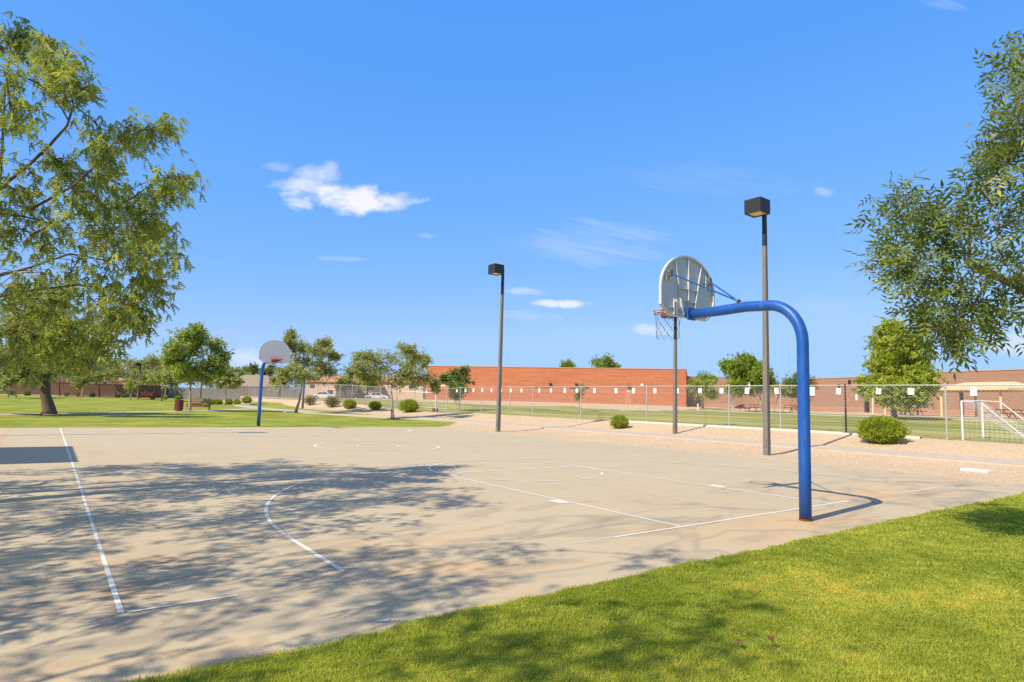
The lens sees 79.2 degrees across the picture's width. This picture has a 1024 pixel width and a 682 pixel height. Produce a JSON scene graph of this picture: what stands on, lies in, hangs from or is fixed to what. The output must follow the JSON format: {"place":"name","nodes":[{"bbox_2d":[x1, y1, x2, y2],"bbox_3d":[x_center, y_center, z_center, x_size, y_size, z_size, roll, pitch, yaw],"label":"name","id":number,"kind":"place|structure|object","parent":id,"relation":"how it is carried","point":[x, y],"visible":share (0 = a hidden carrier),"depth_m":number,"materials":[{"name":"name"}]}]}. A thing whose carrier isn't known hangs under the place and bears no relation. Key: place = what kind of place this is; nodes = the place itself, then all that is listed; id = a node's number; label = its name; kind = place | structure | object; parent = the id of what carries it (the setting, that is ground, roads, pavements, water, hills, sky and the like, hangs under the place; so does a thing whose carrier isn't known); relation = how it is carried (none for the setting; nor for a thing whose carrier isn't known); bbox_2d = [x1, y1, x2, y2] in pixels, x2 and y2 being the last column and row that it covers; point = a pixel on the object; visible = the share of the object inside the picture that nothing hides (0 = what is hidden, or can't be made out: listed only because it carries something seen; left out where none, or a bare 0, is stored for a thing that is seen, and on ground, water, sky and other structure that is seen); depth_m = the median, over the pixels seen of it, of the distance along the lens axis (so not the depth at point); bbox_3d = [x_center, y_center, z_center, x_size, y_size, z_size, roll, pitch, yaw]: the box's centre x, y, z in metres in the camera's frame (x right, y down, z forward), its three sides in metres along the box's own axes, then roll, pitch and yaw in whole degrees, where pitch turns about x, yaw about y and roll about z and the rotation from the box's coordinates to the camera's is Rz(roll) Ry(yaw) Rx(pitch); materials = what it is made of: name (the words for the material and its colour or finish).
{"place":"outdoors","nodes":[
{"label":"outdoors","id":0,"kind":"place"},
{"bbox_2d":[0,408,300,414],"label":"path","id":1,"kind":"structure","parent":0,"point":[144,412],"depth_m":42.34,"materials":[{"name":"concrete"}]},
{"bbox_2d":[174,400,183,410],"bbox_3d":[-25.189,4.891,46.788,0.626,0.899,0.626,6,-7,-36],"label":"litter bin","id":2,"kind":"object","parent":1,"relation":"on","point":[178,405],"visible":0.97,"depth_m":46.56,"materials":[{"name":"red metal"}]},
{"bbox_2d":[0,394,321,412],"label":"path","id":3,"kind":"structure","parent":0,"point":[245,405],"depth_m":65.72,"materials":[{"name":"concrete"}]},
{"bbox_2d":[0,394,1023,681],"bbox_3d":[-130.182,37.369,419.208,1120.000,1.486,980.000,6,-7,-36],"label":"ground","id":4,"kind":"structure","parent":0,"point":[166,414],"depth_m":30.34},
{"bbox_2d":[0,51,27,89],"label":"mesquite tree","id":5,"kind":"object","parent":4,"relation":"on","point":[17,74],"visible":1,"depth_m":5.26,"materials":[{"name":"green plant"}]},
{"bbox_2d":[23,391,31,395],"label":"shrub","id":6,"kind":"object","parent":4,"relation":"on","point":[27,393],"visible":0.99,"depth_m":83.11,"materials":[{"name":"green plant"}]},
{"bbox_2d":[0,267,107,413],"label":"park tree","id":7,"kind":"object","parent":4,"relation":"on","point":[48,405],"visible":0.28,"depth_m":33.08,"materials":[{"name":"green plant"}]},
{"bbox_2d":[39,375,75,382],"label":"house","id":8,"kind":"structure","parent":4,"relation":"on","point":[64,381],"depth_m":131.73,"materials":[{"name":"beige paint"}]},
{"bbox_2d":[50,369,83,395],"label":"park tree","id":9,"kind":"object","parent":4,"relation":"on","point":[65,379],"visible":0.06,"depth_m":88.25,"materials":[{"name":"green plant"}]},
{"bbox_2d":[0,382,164,397],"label":"block wall","id":10,"kind":"structure","parent":4,"relation":"on","point":[107,390],"depth_m":93.19,"materials":[{"name":"brick"}]},
{"bbox_2d":[70,372,96,396],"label":"park tree","id":11,"kind":"object","parent":4,"relation":"on","point":[84,380],"visible":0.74,"depth_m":85.49,"materials":[{"name":"green plant"}]},
{"bbox_2d":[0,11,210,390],"bbox_3d":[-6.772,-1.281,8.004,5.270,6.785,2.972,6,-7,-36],"label":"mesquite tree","id":12,"kind":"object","parent":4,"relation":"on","point":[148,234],"visible":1,"depth_m":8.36,"materials":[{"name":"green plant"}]},
{"bbox_2d":[89,355,124,396],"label":"park tree","id":13,"kind":"object","parent":4,"relation":"on","point":[109,376],"visible":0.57,"depth_m":90.91,"materials":[{"name":"green plant"}]},
{"bbox_2d":[90,348,125,383],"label":"park tree","id":14,"kind":"object","parent":4,"relation":"on","point":[114,368],"visible":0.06,"depth_m":116.00,"materials":[{"name":"green plant"}]},
{"bbox_2d":[93,372,158,385],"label":"house","id":15,"kind":"structure","parent":4,"relation":"on","point":[119,381],"depth_m":131.86,"materials":[{"name":"brown brick"}]},
{"bbox_2d":[111,356,151,380],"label":"park tree","id":16,"kind":"object","parent":4,"relation":"on","point":[129,366],"visible":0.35,"depth_m":123.69,"materials":[{"name":"green plant"}]},
{"bbox_2d":[122,375,142,398],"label":"park tree","id":17,"kind":"object","parent":4,"relation":"on","point":[131,383],"visible":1,"depth_m":82.66,"materials":[{"name":"green plant"}]},
{"bbox_2d":[122,366,149,384],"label":"park tree","id":18,"kind":"object","parent":4,"relation":"on","point":[136,375],"visible":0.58,"depth_m":93.65,"materials":[{"name":"green plant"}]},
{"bbox_2d":[134,362,140,398],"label":"light post","id":19,"kind":"object","parent":4,"relation":"on","point":[137,364],"visible":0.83,"depth_m":85.34,"materials":[{"name":"grey metal"}]},
{"bbox_2d":[139,392,151,398],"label":"park bench","id":20,"kind":"object","parent":4,"relation":"on","point":[146,393],"visible":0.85,"depth_m":86.43,"materials":[{"name":"red wood"}]},
{"bbox_2d":[141,369,155,392],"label":"park tree","id":21,"kind":"object","parent":4,"relation":"on","point":[147,378],"visible":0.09,"depth_m":95.89,"materials":[{"name":"green plant"}]},
{"bbox_2d":[129,352,172,371],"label":"park tree","id":22,"kind":"object","parent":4,"relation":"on","point":[153,363],"visible":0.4,"depth_m":125.65,"materials":[{"name":"green plant"}]},
{"bbox_2d":[150,393,155,398],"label":"litter bin","id":23,"kind":"object","parent":4,"relation":"on","point":[152,395],"visible":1,"depth_m":86.02,"materials":[{"name":"red metal"}]},
{"bbox_2d":[144,367,180,400],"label":"park tree","id":24,"kind":"object","parent":4,"relation":"on","point":[167,380],"visible":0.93,"depth_m":79.95,"materials":[{"name":"green plant"}]},
{"bbox_2d":[156,320,234,410],"bbox_3d":[-25.198,1.966,49.503,6.276,7.297,5.124,6,-7,-36],"label":"park tree","id":25,"kind":"object","parent":4,"relation":"on","point":[173,356],"visible":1,"depth_m":48.91,"materials":[{"name":"green plant"}]},
{"bbox_2d":[186,398,210,409],"bbox_3d":[-26.044,5.272,51.477,1.800,0.994,0.721,4,-6,-23],"label":"park bench","id":26,"kind":"object","parent":4,"relation":"on","point":[194,403],"visible":0.83,"depth_m":51.54,"materials":[{"name":"brown wood"}]},
{"bbox_2d":[165,387,240,399],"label":"chain-link fence","id":27,"kind":"object","parent":4,"relation":"on","point":[208,393],"visible":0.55,"depth_m":96.48,"materials":[{"name":"grey metal"}]},
{"bbox_2d":[198,372,213,387],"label":"park tree","id":28,"kind":"object","parent":4,"relation":"on","point":[206,386],"visible":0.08,"depth_m":142.60,"materials":[{"name":"green plant"}]},
{"bbox_2d":[214,399,222,404],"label":"shrub","id":29,"kind":"object","parent":4,"relation":"on","point":[218,401],"visible":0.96,"depth_m":73.95,"materials":[{"name":"green plant"}]},
{"bbox_2d":[211,369,244,404],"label":"park tree","id":30,"kind":"object","parent":4,"relation":"on","point":[234,380],"visible":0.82,"depth_m":72.57,"materials":[{"name":"green plant"}]},
{"bbox_2d":[224,398,232,404],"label":"shrub","id":31,"kind":"object","parent":4,"relation":"on","point":[229,401],"visible":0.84,"depth_m":75.52,"materials":[{"name":"green plant"}]},
{"bbox_2d":[223,364,246,375],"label":"park tree","id":32,"kind":"object","parent":4,"relation":"on","point":[235,369],"visible":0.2,"depth_m":145.40,"materials":[{"name":"green plant"}]},
{"bbox_2d":[233,399,240,403],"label":"shrub","id":33,"kind":"object","parent":4,"relation":"on","point":[236,401],"visible":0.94,"depth_m":77.05,"materials":[{"name":"green plant"}]},
{"bbox_2d":[241,396,252,403],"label":"shrub","id":34,"kind":"object","parent":4,"relation":"on","point":[246,399],"visible":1,"depth_m":78.47,"materials":[{"name":"green plant"}]},
{"bbox_2d":[242,362,259,374],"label":"park tree","id":35,"kind":"object","parent":4,"relation":"on","point":[252,369],"visible":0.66,"depth_m":168.74,"materials":[{"name":"green plant"}]},
{"bbox_2d":[214,375,291,388],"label":"house","id":36,"kind":"structure","parent":4,"relation":"on","point":[252,380],"depth_m":137.22,"materials":[{"name":"beige paint"}]},
{"bbox_2d":[258,364,276,377],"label":"park tree","id":37,"kind":"object","parent":4,"relation":"on","point":[268,371],"visible":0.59,"depth_m":166.19,"materials":[{"name":"green plant"}]},
{"bbox_2d":[241,387,299,397],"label":"block wall","id":38,"kind":"structure","parent":4,"relation":"on","point":[245,391],"depth_m":125.28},
{"bbox_2d":[256,340,290,425],"bbox_3d":[-10.805,1.955,28.011,1.319,3.900,2.504,4,-6,-19],"label":"basketball hoop","id":39,"kind":"object","parent":4,"relation":"on","point":[272,352],"visible":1,"depth_m":27.64,"materials":[{"name":"blue paint"}]},
{"bbox_2d":[266,375,293,396],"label":"park tree","id":40,"kind":"object","parent":4,"relation":"on","point":[273,381],"visible":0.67,"depth_m":119.38,"materials":[{"name":"green plant"}]},
{"bbox_2d":[287,374,305,388],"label":"park tree","id":41,"kind":"object","parent":4,"relation":"on","point":[296,383],"visible":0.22,"depth_m":158.01,"materials":[{"name":"green plant"}]},
{"bbox_2d":[300,369,304,408],"bbox_3d":[-20.766,4.744,61.083,0.585,3.910,0.360,6,-7,-36],"label":"light post","id":42,"kind":"object","parent":4,"relation":"on","point":[302,403],"visible":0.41,"depth_m":61.07,"materials":[{"name":"grey metal"}]},
{"bbox_2d":[272,325,346,412],"bbox_3d":[-16.799,2.392,51.988,5.612,7.411,6.277,2,-6,-9],"label":"park tree","id":43,"kind":"object","parent":4,"relation":"on","point":[306,349],"visible":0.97,"depth_m":51.71,"materials":[{"name":"green plant"}]},
{"bbox_2d":[304,395,316,404],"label":"shrub","id":44,"kind":"object","parent":4,"relation":"on","point":[308,400],"visible":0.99,"depth_m":66.81,"materials":[{"name":"green plant"}]},
{"bbox_2d":[311,392,335,397],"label":"parked car","id":45,"kind":"object","parent":4,"relation":"on","point":[325,395],"visible":0.48,"depth_m":121.19,"materials":[{"name":"white paint"}]},
{"bbox_2d":[323,396,340,406],"bbox_3d":[-17.931,6.044,61.697,1.825,1.217,1.802,6,-7,-36],"label":"shrub","id":46,"kind":"object","parent":4,"relation":"on","point":[331,403],"visible":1,"depth_m":61.56,"materials":[{"name":"green plant"}]},
{"bbox_2d":[305,375,359,397],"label":"house","id":47,"kind":"structure","parent":4,"relation":"on","point":[331,381],"depth_m":141.23,"materials":[{"name":"beige paint"}]},
{"bbox_2d":[334,375,361,397],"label":"park tree","id":48,"kind":"object","parent":4,"relation":"on","point":[343,383],"visible":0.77,"depth_m":113.58,"materials":[{"name":"green plant"}]},
{"bbox_2d":[342,398,356,408],"bbox_3d":[-15.390,5.960,58.646,1.412,1.019,1.378,6,-7,-36],"label":"shrub","id":49,"kind":"object","parent":4,"relation":"on","point":[349,403],"visible":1,"depth_m":58.40,"materials":[{"name":"green plant"}]},
{"bbox_2d":[351,393,371,398],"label":"parked car","id":50,"kind":"object","parent":4,"relation":"on","point":[360,394],"visible":0.41,"depth_m":119.16,"materials":[{"name":"paint"}]},
{"bbox_2d":[355,373,379,398],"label":"park tree","id":51,"kind":"object","parent":4,"relation":"on","point":[368,387],"visible":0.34,"depth_m":123.06,"materials":[{"name":"green plant"}]},
{"bbox_2d":[353,378,383,398],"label":"house","id":52,"kind":"structure","parent":4,"relation":"on","point":[380,385],"depth_m":150.39,"materials":[{"name":"beige paint"}]},
{"bbox_2d":[368,401,382,409],"bbox_3d":[-12.352,5.842,55.972,1.274,0.867,1.297,6,-7,-36],"label":"shrub","id":53,"kind":"object","parent":4,"relation":"on","point":[374,405],"visible":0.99,"depth_m":55.73,"materials":[{"name":"green plant"}]},
{"bbox_2d":[366,393,388,398],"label":"parked car","id":54,"kind":"object","parent":4,"relation":"on","point":[376,395],"visible":0.68,"depth_m":117.91,"materials":[{"name":"white paint"}]},
{"bbox_2d":[339,341,444,419],"bbox_3d":[-8.336,2.748,42.414,6.001,5.336,6.843,0,-6,16],"label":"park tree","id":55,"kind":"object","parent":4,"relation":"on","point":[404,372],"visible":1,"depth_m":42.37,"materials":[{"name":"green plant"}]},
{"bbox_2d":[381,375,425,398],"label":"house","id":56,"kind":"structure","parent":4,"relation":"on","point":[419,393],"depth_m":152.15,"materials":[{"name":"beige paint"}]},
{"bbox_2d":[399,399,418,411],"bbox_3d":[-8.578,5.390,51.556,1.816,1.178,1.886,6,-7,-36],"label":"shrub","id":57,"kind":"object","parent":4,"relation":"on","point":[408,405],"visible":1,"depth_m":51.17,"materials":[{"name":"green plant"}]},
{"bbox_2d":[397,391,444,408],"bbox_3d":[-8.484,5.586,58.481,1.554,1.689,7.047,6,-7,-39],"label":"soccer goal","id":58,"kind":"object","parent":4,"relation":"on","point":[423,397],"visible":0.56,"depth_m":57.36,"materials":[{"name":"white paint"}]},
{"bbox_2d":[436,365,475,410],"bbox_3d":[-5.014,4.086,54.276,3.669,4.134,4.085,2,-5,0],"label":"park tree","id":59,"kind":"object","parent":4,"relation":"on","point":[455,379],"visible":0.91,"depth_m":53.86,"materials":[{"name":"green plant"}]},
{"bbox_2d":[488,263,503,431],"bbox_3d":[-0.799,0.329,29.932,0.775,8.120,0.560,6,-7,-36],"label":"light post","id":60,"kind":"object","parent":4,"relation":"on","point":[495,269],"visible":0.93,"depth_m":30.02,"materials":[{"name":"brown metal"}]},
{"bbox_2d":[0,427,1023,681],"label":"basketball court","id":61,"kind":"object","parent":4,"relation":"on","point":[136,553],"visible":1,"depth_m":7.24,"materials":[{"name":"concrete"}]},
{"bbox_2d":[653,256,811,521],"bbox_3d":[3.009,0.514,9.278,1.319,3.900,2.504,4,-6,-19],"label":"basketball hoop","id":62,"kind":"object","parent":61,"relation":"on","point":[687,291],"visible":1,"depth_m":9.31,"materials":[{"name":"blue paint"}]},
{"bbox_2d":[559,357,576,366],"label":"park tree","id":63,"kind":"object","parent":4,"relation":"on","point":[568,363],"visible":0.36,"depth_m":139.64,"materials":[{"name":"green plant"}]},
{"bbox_2d":[574,382,584,411],"bbox_3d":[5.420,4.504,49.760,0.981,2.482,1.634,0,-6,21],"label":"sapling","id":64,"kind":"object","parent":4,"relation":"on","point":[577,396],"visible":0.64,"depth_m":49.66,"materials":[{"name":"green plant"}]},
{"bbox_2d":[426,366,734,408],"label":"school building","id":65,"kind":"structure","parent":4,"relation":"on","point":[555,379],"depth_m":95.66,"materials":[{"name":"red brick"}]},
{"bbox_2d":[625,390,631,403],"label":"door","id":66,"kind":"structure","parent":65,"relation":"in","point":[629,399],"depth_m":93.39,"materials":[{"name":"paint"}]},
{"bbox_2d":[589,352,621,367],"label":"park tree","id":67,"kind":"object","parent":4,"relation":"on","point":[605,361],"visible":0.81,"depth_m":131.59,"materials":[{"name":"green plant"}]},
{"bbox_2d":[610,414,629,428],"bbox_3d":[5.356,4.029,30.893,1.016,0.770,1.038,2,-5,2],"label":"shrub","id":68,"kind":"object","parent":4,"relation":"on","point":[618,421],"visible":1,"depth_m":30.70,"materials":[{"name":"green plant"}]},
{"bbox_2d":[249,383,1023,442],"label":"chain link fence","id":69,"kind":"object","parent":4,"relation":"on","point":[267,396],"visible":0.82,"depth_m":30.01,"materials":[{"name":"metal"}]},
{"bbox_2d":[810,387,814,395],"bbox_3d":[12.284,2.061,25.366,0.023,0.360,0.290,6,-7,-36],"label":"sign card","id":70,"kind":"object","parent":69,"relation":"attached to","point":[812,391],"visible":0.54,"depth_m":25.32,"materials":[{"name":"white plastic"}]},
{"bbox_2d":[908,388,913,394],"bbox_3d":[14.480,1.826,22.443,0.023,0.237,0.203,6,-4,-36],"label":"sign card","id":71,"kind":"object","parent":69,"relation":"attached to","point":[910,391],"visible":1,"depth_m":22.43,"materials":[{"name":"white plastic"}]},
{"bbox_2d":[970,388,976,395],"bbox_3d":[15.618,1.713,20.929,0.023,0.280,0.186,6,-9,-36],"label":"sign card","id":72,"kind":"object","parent":69,"relation":"attached to","point":[973,391],"visible":1,"depth_m":20.92,"materials":[{"name":"white plastic"}]},
{"bbox_2d":[661,310,676,433],"bbox_3d":[7.107,1.363,27.721,0.708,5.627,0.500,5,-6,-29],"label":"light post","id":73,"kind":"object","parent":4,"relation":"on","point":[675,385],"visible":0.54,"depth_m":27.78,"materials":[{"name":"metal"}]},
{"bbox_2d":[686,370,723,408],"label":"park tree","id":74,"kind":"object","parent":4,"relation":"on","point":[710,380],"visible":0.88,"depth_m":84.91,"materials":[{"name":"green plant"}]},
{"bbox_2d":[716,350,779,411],"bbox_3d":[22.913,3.808,60.273,5.982,6.265,6.909,0,-6,20],"label":"park tree","id":75,"kind":"object","parent":4,"relation":"on","point":[743,368],"visible":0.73,"depth_m":60.03,"materials":[{"name":"green plant"}]},
{"bbox_2d":[744,196,770,454],"bbox_3d":[7.818,-0.455,19.487,0.775,8.120,0.560,6,-7,-36],"label":"light post","id":76,"kind":"object","parent":4,"relation":"on","point":[759,206],"visible":0.88,"depth_m":19.57,"materials":[{"name":"grey metal"}]},
{"bbox_2d":[735,390,796,409],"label":"school building","id":77,"kind":"structure","parent":4,"relation":"on","point":[754,401],"depth_m":105.23,"materials":[{"name":"beige brick"}]},
{"bbox_2d":[610,420,921,438],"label":"kerb","id":78,"kind":"structure","parent":4,"relation":"on","point":[818,431],"depth_m":27.25,"materials":[{"name":"concrete"}]},
{"bbox_2d":[767,635,773,643],"bbox_3d":[1.576,1.819,3.772,0.042,0.032,0.040,-2,-6,31],"label":"fallen leaf","id":79,"kind":"object","parent":4,"relation":"on","point":[770,637],"visible":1,"depth_m":3.77,"materials":[{"name":"brown plant"}]},
{"bbox_2d":[770,381,792,412],"bbox_3d":[25.176,5.226,57.458,2.439,3.037,2.459,6,-7,-36],"label":"park tree","id":80,"kind":"object","parent":4,"relation":"on","point":[784,390],"visible":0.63,"depth_m":57.53,"materials":[{"name":"green plant"}]},
{"bbox_2d":[778,371,817,398],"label":"park tree","id":81,"kind":"object","parent":4,"relation":"on","point":[792,380],"visible":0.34,"depth_m":93.21,"materials":[{"name":"green plant"}]},
{"bbox_2d":[855,415,911,443],"bbox_3d":[13.047,3.115,21.848,1.809,1.031,1.772,6,-7,-36],"label":"shrub","id":82,"kind":"object","parent":4,"relation":"on","point":[868,426],"visible":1,"depth_m":21.54,"materials":[{"name":"green plant"}]},
{"bbox_2d":[851,315,948,418],"bbox_3d":[26.646,1.695,42.469,5.513,7.382,8.345,0,-6,13],"label":"willow tree","id":83,"kind":"object","parent":4,"relation":"on","point":[884,368],"visible":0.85,"depth_m":40.80,"materials":[{"name":"green plant"}]},
{"bbox_2d":[897,407,927,415],"bbox_3d":[36.734,6.495,56.854,1.800,0.799,1.620,2,-6,-6],"label":"picnic table","id":84,"kind":"object","parent":4,"relation":"on","point":[913,411],"visible":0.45,"depth_m":56.56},
{"bbox_2d":[810,368,1023,416],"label":"school building","id":85,"kind":"structure","parent":4,"relation":"on","point":[826,403],"depth_m":71.29,"materials":[{"name":"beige brick"}]},
{"bbox_2d":[864,398,869,412],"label":"doorway","id":86,"kind":"structure","parent":85,"relation":"in","point":[865,404],"depth_m":82.06,"materials":[{"name":"grey metal"}]},
{"bbox_2d":[959,392,963,415],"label":"doorway","id":87,"kind":"structure","parent":85,"relation":"in","point":[960,393],"depth_m":69.98,"materials":[{"name":"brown metal"}]},
{"bbox_2d":[840,29,1023,382],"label":"ash tree","id":88,"kind":"object","parent":4,"relation":"on","point":[1011,150],"visible":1,"depth_m":6.50,"materials":[{"name":"green plant"}]},
{"bbox_2d":[872,382,1023,417],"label":"shade canopy","id":89,"kind":"object","parent":4,"relation":"on","point":[990,388],"visible":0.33,"depth_m":54.38,"materials":[{"name":"beige paint"}]},
{"bbox_2d":[960,468,994,472],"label":"concrete slab","id":90,"kind":"structure","parent":4,"relation":"on","point":[977,470],"depth_m":15.60,"materials":[{"name":"white concrete"}]},
{"bbox_2d":[960,400,1023,443],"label":"soccer goal","id":91,"kind":"object","parent":4,"relation":"on","point":[982,423],"visible":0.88,"depth_m":21.52,"materials":[{"name":"white paint"}]},
{"bbox_2d":[979,409,1009,418],"bbox_3d":[40.499,6.092,51.756,1.800,0.799,1.620,4,-6,-26],"label":"picnic table","id":92,"kind":"object","parent":4,"relation":"on","point":[994,412],"visible":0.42,"depth_m":51.63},
{"bbox_2d":[998,409,1023,418],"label":"picnic table","id":93,"kind":"object","parent":4,"relation":"on","point":[1011,412],"visible":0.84,"depth_m":49.22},
{"bbox_2d":[0,0,1023,394],"label":"sky","id":94,"kind":"structure","parent":0,"point":[367,164],"materials":[{"name":"blue"}]},
{"bbox_2d":[120,491,1023,681],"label":"grass","id":95,"kind":"structure","parent":0,"point":[967,577],"depth_m":4.15,"materials":[{"name":"green plant"}]},
{"bbox_2d":[307,413,1023,466],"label":"sidewalk","id":96,"kind":"structure","parent":0,"point":[981,460],"depth_m":22.85,"materials":[{"name":"concrete"}]},
{"bbox_2d":[657,408,1023,421],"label":"school path","id":97,"kind":"structure","parent":0,"point":[848,415],"depth_m":48.29,"materials":[{"name":"concrete"}]}
]}

